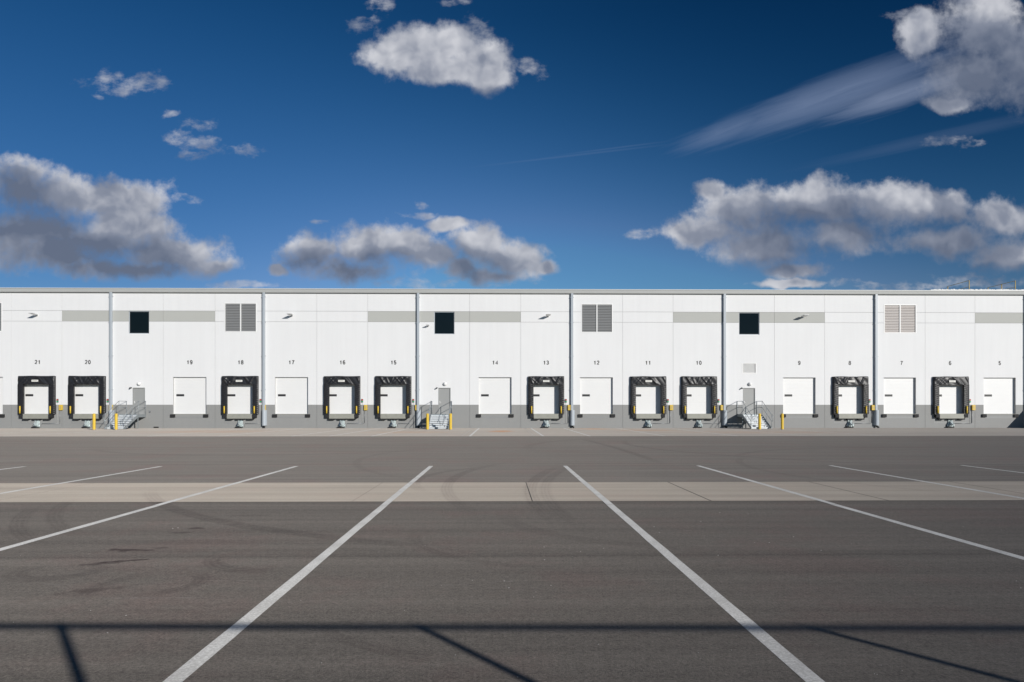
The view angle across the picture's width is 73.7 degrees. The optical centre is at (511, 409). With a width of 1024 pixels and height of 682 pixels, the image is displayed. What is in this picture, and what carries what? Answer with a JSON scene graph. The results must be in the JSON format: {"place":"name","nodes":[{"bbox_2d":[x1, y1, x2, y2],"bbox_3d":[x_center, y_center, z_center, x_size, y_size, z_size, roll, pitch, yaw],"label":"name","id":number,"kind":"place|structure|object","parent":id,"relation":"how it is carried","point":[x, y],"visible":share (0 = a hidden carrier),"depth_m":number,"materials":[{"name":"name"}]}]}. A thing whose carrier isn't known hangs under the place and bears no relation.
{"place":"outdoors","nodes":[
{"label":"outdoors","id":0,"kind":"place"},
{"bbox_2d":[0,436,1023,681],"bbox_3d":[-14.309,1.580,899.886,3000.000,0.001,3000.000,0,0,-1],"label":"ground","id":1,"kind":"structure","parent":0,"point":[518,592],"depth_m":5.92,"materials":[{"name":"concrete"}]},
{"bbox_2d":[0,466,161,493],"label":"stall line","id":2,"kind":"object","parent":1,"relation":"on","point":[74,480],"visible":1,"depth_m":14.89,"materials":[{"name":"paint"}]},
{"bbox_2d":[0,466,296,550],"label":"stall line","id":3,"kind":"object","parent":1,"relation":"on","point":[60,532],"visible":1,"depth_m":10.04,"materials":[{"name":"paint"}]},
{"bbox_2d":[163,466,432,681],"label":"stall line","id":4,"kind":"object","parent":1,"relation":"on","point":[196,661],"visible":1,"depth_m":5.46,"materials":[{"name":"paint"}]},
{"bbox_2d":[0,288,1023,427],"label":"warehouse","id":5,"kind":"structure","parent":1,"relation":"on","point":[179,353],"depth_m":57.02,"materials":[{"name":"white paint"}]},
{"bbox_2d":[0,377,2,413],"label":"dock door","id":6,"kind":"structure","parent":5,"relation":"in","point":[1,378],"depth_m":56.52,"materials":[{"name":"metal"}]},
{"bbox_2d":[31,420,39,427],"bbox_3d":[-39.204,1.222,56.139,0.640,0.685,0.490,0,0,-1],"label":"vehicle restraint","id":7,"kind":"object","parent":5,"relation":"attached to","point":[36,423],"visible":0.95,"depth_m":56.23,"materials":[{"name":"grey metal"}]},
{"bbox_2d":[17,376,55,413],"bbox_3d":[-39.165,-1.166,56.198,3.000,3.173,0.371,0,0,-1],"label":"dock shelter","id":8,"kind":"object","parent":5,"relation":"on","point":[24,380],"visible":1,"depth_m":56.16,"materials":[{"name":"black plastic"}]},
{"bbox_2d":[25,384,48,413],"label":"dock door","id":9,"kind":"structure","parent":5,"relation":"in","point":[36,395],"depth_m":56.65,"materials":[{"name":"metal"}]},
{"bbox_2d":[42,405,62,423],"bbox_3d":[-37.977,0.538,56.329,1.771,1.763,0.146,0,0,-1],"label":"control box","id":10,"kind":"object","parent":5,"relation":"attached to","point":[60,407],"visible":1,"depth_m":56.35,"materials":[{"name":"metal"}]},
{"bbox_2d":[81,420,90,427],"bbox_3d":[-35.102,1.222,56.204,0.640,0.685,0.490,0,0,-1],"label":"vehicle restraint","id":11,"kind":"object","parent":5,"relation":"attached to","point":[86,423],"visible":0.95,"depth_m":56.29,"materials":[{"name":"grey metal"}]},
{"bbox_2d":[68,376,105,413],"bbox_3d":[-35.062,-1.166,56.263,3.000,3.173,0.371,0,0,-1],"label":"dock shelter","id":12,"kind":"object","parent":5,"relation":"on","point":[74,380],"visible":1,"depth_m":56.22,"materials":[{"name":"black plastic"}]},
{"bbox_2d":[75,384,98,413],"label":"dock door","id":13,"kind":"structure","parent":5,"relation":"in","point":[86,395],"depth_m":56.70,"materials":[{"name":"metal"}]},
{"bbox_2d":[129,311,148,333],"bbox_3d":[-30.881,-7.186,56.626,1.681,1.870,0.100,0,0,-1],"label":"window","id":14,"kind":"structure","parent":5,"relation":"in","point":[138,320],"depth_m":56.62,"materials":[{"name":"glass"}]},
{"bbox_2d":[133,388,144,413],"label":"door","id":15,"kind":"structure","parent":5,"relation":"in","point":[138,393],"depth_m":56.56,"materials":[{"name":"grey paint"}]},
{"bbox_2d":[174,377,205,413],"bbox_3d":[-26.714,-1.135,56.781,2.744,3.051,0.052,0,0,-1],"label":"dock door","id":16,"kind":"structure","parent":5,"relation":"in","point":[189,392],"depth_m":56.77,"materials":[{"name":"metal"}]},
{"bbox_2d":[235,420,243,427],"bbox_3d":[-22.547,1.222,56.403,0.640,0.685,0.490,0,0,-1],"label":"vehicle restraint","id":17,"kind":"object","parent":5,"relation":"attached to","point":[240,424],"visible":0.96,"depth_m":56.47,"materials":[{"name":"grey metal"}]},
{"bbox_2d":[221,376,258,413],"bbox_3d":[-22.508,-1.166,56.463,3.000,3.173,0.371,0,0,-1],"label":"dock shelter","id":18,"kind":"object","parent":5,"relation":"on","point":[252,380],"visible":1,"depth_m":56.42,"materials":[{"name":"black plastic"}]},
{"bbox_2d":[228,384,252,413],"bbox_3d":[-22.515,-1.135,56.923,2.744,3.051,0.052,0,0,-1],"label":"dock door","id":19,"kind":"structure","parent":5,"relation":"in","point":[240,397],"depth_m":56.91,"materials":[{"name":"metal"}]},
{"bbox_2d":[276,377,307,413],"bbox_3d":[-18.320,-1.135,56.915,2.744,3.051,0.052,0,0,-1],"label":"dock door","id":20,"kind":"structure","parent":5,"relation":"in","point":[291,392],"depth_m":56.90,"materials":[{"name":"metal"}]},
{"bbox_2d":[337,420,345,427],"bbox_3d":[-14.133,1.222,56.537,0.640,0.685,0.490,0,0,-1],"label":"vehicle restraint","id":21,"kind":"object","parent":5,"relation":"attached to","point":[342,424],"visible":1,"depth_m":56.62,"materials":[{"name":"grey metal"}]},
{"bbox_2d":[324,376,360,413],"bbox_3d":[-14.094,-1.166,56.596,3.000,3.173,0.371,0,0,-1],"label":"dock shelter","id":22,"kind":"object","parent":5,"relation":"on","point":[329,380],"visible":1,"depth_m":56.55,"materials":[{"name":"black plastic"}]},
{"bbox_2d":[330,384,354,413],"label":"dock door","id":23,"kind":"structure","parent":5,"relation":"in","point":[342,396],"depth_m":57.05,"materials":[{"name":"metal"}]},
{"bbox_2d":[347,405,366,423],"bbox_3d":[-12.907,0.538,56.728,1.771,1.763,0.146,0,0,-1],"label":"control box","id":24,"kind":"object","parent":5,"relation":"attached to","point":[365,407],"visible":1,"depth_m":56.74,"materials":[{"name":"metal"}]},
{"bbox_2d":[389,420,396,427],"bbox_3d":[-9.898,1.222,56.605,0.640,0.685,0.490,0,0,-1],"label":"vehicle restraint","id":25,"kind":"object","parent":5,"relation":"attached to","point":[393,424],"visible":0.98,"depth_m":56.71,"materials":[{"name":"grey metal"}]},
{"bbox_2d":[375,376,411,413],"bbox_3d":[-9.859,-1.166,56.664,3.000,3.173,0.371,0,0,-1],"label":"dock shelter","id":26,"kind":"object","parent":5,"relation":"on","point":[393,380],"visible":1,"depth_m":56.62,"materials":[{"name":"black fabric"}]},
{"bbox_2d":[381,385,405,413],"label":"dock door","id":27,"kind":"structure","parent":5,"relation":"in","point":[393,397],"depth_m":57.10,"materials":[{"name":"metal"}]},
{"bbox_2d":[398,405,416,423],"bbox_3d":[-8.672,0.538,56.795,1.771,1.763,0.146,0,0,-1],"label":"control box","id":28,"kind":"object","parent":5,"relation":"attached to","point":[415,417],"visible":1,"depth_m":56.81,"materials":[{"name":"metal"}]},
{"bbox_2d":[434,312,453,333],"bbox_3d":[-5.648,-7.186,57.027,1.689,1.870,0.100,0,0,-1],"label":"window","id":29,"kind":"structure","parent":5,"relation":"in","point":[443,321],"depth_m":57.02,"materials":[{"name":"glass"}]},
{"bbox_2d":[438,388,450,413],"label":"door","id":30,"kind":"structure","parent":5,"relation":"in","point":[444,394],"depth_m":56.97,"materials":[{"name":"grey paint"}]},
{"bbox_2d":[479,377,511,413],"bbox_3d":[-1.413,-1.135,57.184,2.744,3.051,0.052,0,0,-1],"label":"dock door","id":31,"kind":"structure","parent":5,"relation":"in","point":[495,393],"depth_m":57.17,"materials":[{"name":"metal"}]},
{"bbox_2d":[542,420,549,427],"bbox_3d":[2.814,1.222,56.807,0.640,0.685,0.490,0,0,-1],"label":"vehicle restraint","id":32,"kind":"object","parent":5,"relation":"attached to","point":[546,424],"visible":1,"depth_m":56.94,"materials":[{"name":"grey metal"}]},
{"bbox_2d":[528,376,563,413],"bbox_3d":[2.853,-1.166,56.866,3.000,3.173,0.371,0,0,-1],"label":"dock shelter","id":33,"kind":"object","parent":5,"relation":"on","point":[545,380],"visible":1,"depth_m":56.82,"materials":[{"name":"black fabric"}]},
{"bbox_2d":[534,385,558,413],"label":"dock door","id":34,"kind":"structure","parent":5,"relation":"in","point":[546,397],"depth_m":57.31,"materials":[{"name":"metal"}]},
{"bbox_2d":[551,405,570,423],"bbox_3d":[4.040,0.538,56.997,1.771,1.763,0.146,0,0,-1],"label":"control box","id":35,"kind":"object","parent":5,"relation":"attached to","point":[569,407],"visible":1,"depth_m":57.00,"materials":[{"name":"metal"}]},
{"bbox_2d":[580,377,611,413],"bbox_3d":[7.063,-1.135,57.319,2.744,3.051,0.052,0,0,-1],"label":"dock door","id":36,"kind":"structure","parent":5,"relation":"in","point":[595,392],"depth_m":57.30,"materials":[{"name":"metal"}]},
{"bbox_2d":[644,420,651,427],"bbox_3d":[11.359,1.222,56.943,0.640,0.685,0.490,0,0,-1],"label":"vehicle restraint","id":37,"kind":"object","parent":5,"relation":"attached to","point":[648,424],"visible":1,"depth_m":57.02,"materials":[{"name":"grey metal"}]},
{"bbox_2d":[636,385,660,413],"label":"dock door","id":38,"kind":"structure","parent":5,"relation":"in","point":[648,397],"depth_m":57.45,"materials":[{"name":"metal"}]},
{"bbox_2d":[630,376,666,413],"bbox_3d":[11.398,-1.166,57.002,3.000,3.173,0.371,0,0,-1],"label":"dock shelter","id":39,"kind":"object","parent":5,"relation":"on","point":[647,380],"visible":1,"depth_m":56.96,"materials":[{"name":"black plastic"}]},
{"bbox_2d":[653,405,672,423],"bbox_3d":[12.585,0.538,57.133,1.771,1.763,0.146,0,0,-1],"label":"control box","id":40,"kind":"object","parent":5,"relation":"attached to","point":[671,407],"visible":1,"depth_m":57.14,"materials":[{"name":"metal"}]},
{"bbox_2d":[695,420,701,427],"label":"vehicle restraint","id":41,"kind":"object","parent":5,"relation":"attached to","point":[698,424],"visible":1,"depth_m":57.07,"materials":[{"name":"grey metal"}]},
{"bbox_2d":[687,385,710,413],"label":"dock door","id":42,"kind":"structure","parent":5,"relation":"in","point":[698,396],"depth_m":57.52,"materials":[{"name":"metal"}]},
{"bbox_2d":[681,376,716,413],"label":"dock shelter","id":43,"kind":"object","parent":5,"relation":"on","point":[698,380],"visible":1,"depth_m":57.02,"materials":[{"name":"black plastic"}]},
{"bbox_2d":[703,405,722,423],"bbox_3d":[16.849,0.538,57.201,1.771,1.763,0.146,0,0,-1],"label":"control box","id":44,"kind":"object","parent":5,"relation":"attached to","point":[721,407],"visible":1,"depth_m":57.20,"materials":[{"name":"metal"}]},
{"bbox_2d":[739,312,758,334],"bbox_3d":[19.909,-7.186,57.434,1.729,1.870,0.100,0,0,-1],"label":"window","id":45,"kind":"structure","parent":5,"relation":"in","point":[748,322],"depth_m":57.43,"materials":[{"name":"glass"}]},
{"bbox_2d":[743,388,754,413],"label":"door","id":46,"kind":"structure","parent":5,"relation":"in","point":[748,393],"depth_m":57.37,"materials":[{"name":"grey paint"}]},
{"bbox_2d":[783,378,814,413],"bbox_3d":[24.147,-1.135,57.590,2.744,3.051,0.052,0,0,-1],"label":"dock door","id":47,"kind":"structure","parent":5,"relation":"in","point":[798,393],"depth_m":57.58,"materials":[{"name":"metal"}]},
{"bbox_2d":[846,420,853,427],"bbox_3d":[28.387,1.222,57.213,0.640,0.685,0.490,0,0,-1],"label":"vehicle restraint","id":48,"kind":"object","parent":5,"relation":"attached to","point":[850,424],"visible":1,"depth_m":57.29,"materials":[{"name":"grey metal"}]},
{"bbox_2d":[839,385,861,413],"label":"dock door","id":49,"kind":"structure","parent":5,"relation":"in","point":[850,396],"depth_m":57.72,"materials":[{"name":"metal"}]},
{"bbox_2d":[832,376,868,413],"bbox_3d":[28.426,-1.166,57.273,3.000,3.173,0.371,0,0,-1],"label":"dock shelter","id":50,"kind":"object","parent":5,"relation":"on","point":[837,381],"visible":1,"depth_m":57.23,"materials":[{"name":"black fabric"}]},
{"bbox_2d":[854,405,874,423],"bbox_3d":[29.613,0.538,57.404,1.771,1.763,0.146,0,0,-1],"label":"control box","id":51,"kind":"object","parent":5,"relation":"attached to","point":[872,407],"visible":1,"depth_m":57.42,"materials":[{"name":"metal"}]},
{"bbox_2d":[884,378,914,413],"bbox_3d":[32.669,-1.135,57.726,2.744,3.051,0.052,0,0,-1],"label":"dock door","id":52,"kind":"structure","parent":5,"relation":"in","point":[899,393],"depth_m":57.71,"materials":[{"name":"metal"}]},
{"bbox_2d":[946,420,953,427],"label":"vehicle restraint","id":53,"kind":"object","parent":5,"relation":"attached to","point":[950,424],"visible":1,"depth_m":57.39,"materials":[{"name":"grey metal"}]},
{"bbox_2d":[939,385,962,413],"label":"dock door","id":54,"kind":"structure","parent":5,"relation":"in","point":[950,396],"depth_m":57.86,"materials":[{"name":"metal"}]},
{"bbox_2d":[933,376,968,413],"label":"dock shelter","id":55,"kind":"object","parent":5,"relation":"on","point":[948,380],"visible":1,"depth_m":57.36,"materials":[{"name":"black plastic"}]},
{"bbox_2d":[954,405,974,425],"bbox_3d":[38.139,0.538,57.540,1.771,1.763,0.146,0,0,-1],"label":"control box","id":56,"kind":"object","parent":5,"relation":"attached to","point":[972,407],"visible":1,"depth_m":57.55,"materials":[{"name":"metal"}]},
{"bbox_2d":[984,378,1013,413],"bbox_3d":[41.176,-1.135,57.861,2.744,3.051,0.052,0,0,-1],"label":"dock door","id":57,"kind":"structure","parent":5,"relation":"in","point":[998,392],"depth_m":57.85,"materials":[{"name":"metal"}]},
{"bbox_2d":[987,281,1015,289],"bbox_3d":[43.233,-10.506,60.345,0.065,1.092,3.368,0,0,-1],"label":"roof guard rail","id":58,"kind":"object","parent":5,"relation":"on","point":[1005,283],"visible":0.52,"depth_m":59.46,"materials":[{"name":"grey metal"}]},
{"bbox_2d":[0,436,1023,482],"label":"asphalt lane","id":59,"kind":"structure","parent":1,"relation":"on","point":[230,459],"depth_m":21.85,"materials":[{"name":"grey asphalt"}]},
{"bbox_2d":[0,481,1023,501],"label":"concrete strip","id":60,"kind":"object","parent":1,"relation":"on","point":[414,491],"visible":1,"depth_m":13.08,"materials":[{"name":"grey concrete"}]},
{"bbox_2d":[0,481,1023,502],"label":"strip joint","id":61,"kind":"object","parent":60,"relation":"on","point":[668,482],"visible":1,"depth_m":11.80,"materials":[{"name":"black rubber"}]},
{"bbox_2d":[0,428,1023,436],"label":"concrete apron","id":62,"kind":"object","parent":1,"relation":"on","point":[4,432],"visible":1,"depth_m":46.14,"materials":[{"name":"grey concrete"}]},
{"bbox_2d":[92,413,95,429],"bbox_3d":[-31.764,0.951,51.901,0.250,1.258,0.250,0,0,-1],"label":"bollard","id":63,"kind":"object","parent":62,"relation":"on","point":[93,421],"visible":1,"depth_m":51.83,"materials":[{"name":"metal"}]},
{"bbox_2d":[115,413,117,429],"bbox_3d":[-30.101,0.951,51.928,0.250,1.258,0.250,0,0,-1],"label":"bollard","id":64,"kind":"object","parent":62,"relation":"on","point":[116,421],"visible":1,"depth_m":51.85,"materials":[{"name":"metal"}]},
{"bbox_2d":[103,401,145,428],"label":"metal stairs","id":65,"kind":"structure","parent":62,"relation":"on","point":[132,417],"depth_m":54.71,"materials":[{"name":"metal"}]},
{"bbox_2d":[426,413,428,429],"bbox_3d":[-6.471,0.951,52.304,0.250,1.258,0.250,0,0,-1],"label":"bollard","id":66,"kind":"object","parent":62,"relation":"on","point":[427,421],"visible":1,"depth_m":52.23,"materials":[{"name":"metal"}]},
{"bbox_2d":[428,401,451,428],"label":"metal stairs","id":67,"kind":"structure","parent":62,"relation":"on","point":[438,418],"depth_m":54.89,"materials":[{"name":"metal"}]},
{"bbox_2d":[449,413,451,429],"bbox_3d":[-4.708,0.951,52.332,0.250,1.258,0.250,0,0,-1],"label":"bollard","id":68,"kind":"object","parent":62,"relation":"on","point":[450,421],"visible":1,"depth_m":52.26,"materials":[{"name":"metal"}]},
{"bbox_2d":[3,428,1010,435],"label":"apron joint","id":69,"kind":"object","parent":62,"relation":"on","point":[416,429],"visible":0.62,"depth_m":48.17,"materials":[{"name":"concrete"}]},
{"bbox_2d":[737,401,771,428],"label":"metal stairs","id":70,"kind":"structure","parent":62,"relation":"on","point":[750,418],"depth_m":55.25,"materials":[{"name":"metal"}]},
{"bbox_2d":[758,413,760,429],"bbox_3d":[19.118,0.951,52.711,0.250,1.258,0.250,0,0,-1],"label":"bollard","id":71,"kind":"object","parent":62,"relation":"on","point":[759,421],"visible":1,"depth_m":52.62,"materials":[{"name":"metal"}]},
{"bbox_2d":[781,413,783,429],"bbox_3d":[20.873,0.951,52.739,0.250,1.258,0.250,0,0,-1],"label":"bollard","id":72,"kind":"object","parent":62,"relation":"on","point":[782,421],"visible":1,"depth_m":52.65,"materials":[{"name":"metal"}]},
{"bbox_2d":[564,466,824,681],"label":"stall line","id":73,"kind":"object","parent":1,"relation":"on","point":[805,673],"visible":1,"depth_m":5.49,"materials":[{"name":"paint"}]},
{"bbox_2d":[699,466,1023,559],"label":"stall line","id":74,"kind":"object","parent":1,"relation":"on","point":[954,538],"visible":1,"depth_m":9.60,"materials":[{"name":"paint"}]},
{"bbox_2d":[828,465,1023,498],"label":"stall line","id":75,"kind":"object","parent":1,"relation":"on","point":[932,482],"visible":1,"depth_m":14.57,"materials":[{"name":"paint"}]},
{"bbox_2d":[961,465,1023,472],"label":"stall line","id":76,"kind":"object","parent":1,"relation":"on","point":[994,469],"visible":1,"depth_m":17.85,"materials":[{"name":"paint"}]},
{"bbox_2d":[0,0,1023,289],"label":"sky","id":77,"kind":"structure","parent":0,"point":[345,144],"materials":[{"name":"blue"}]}
]}

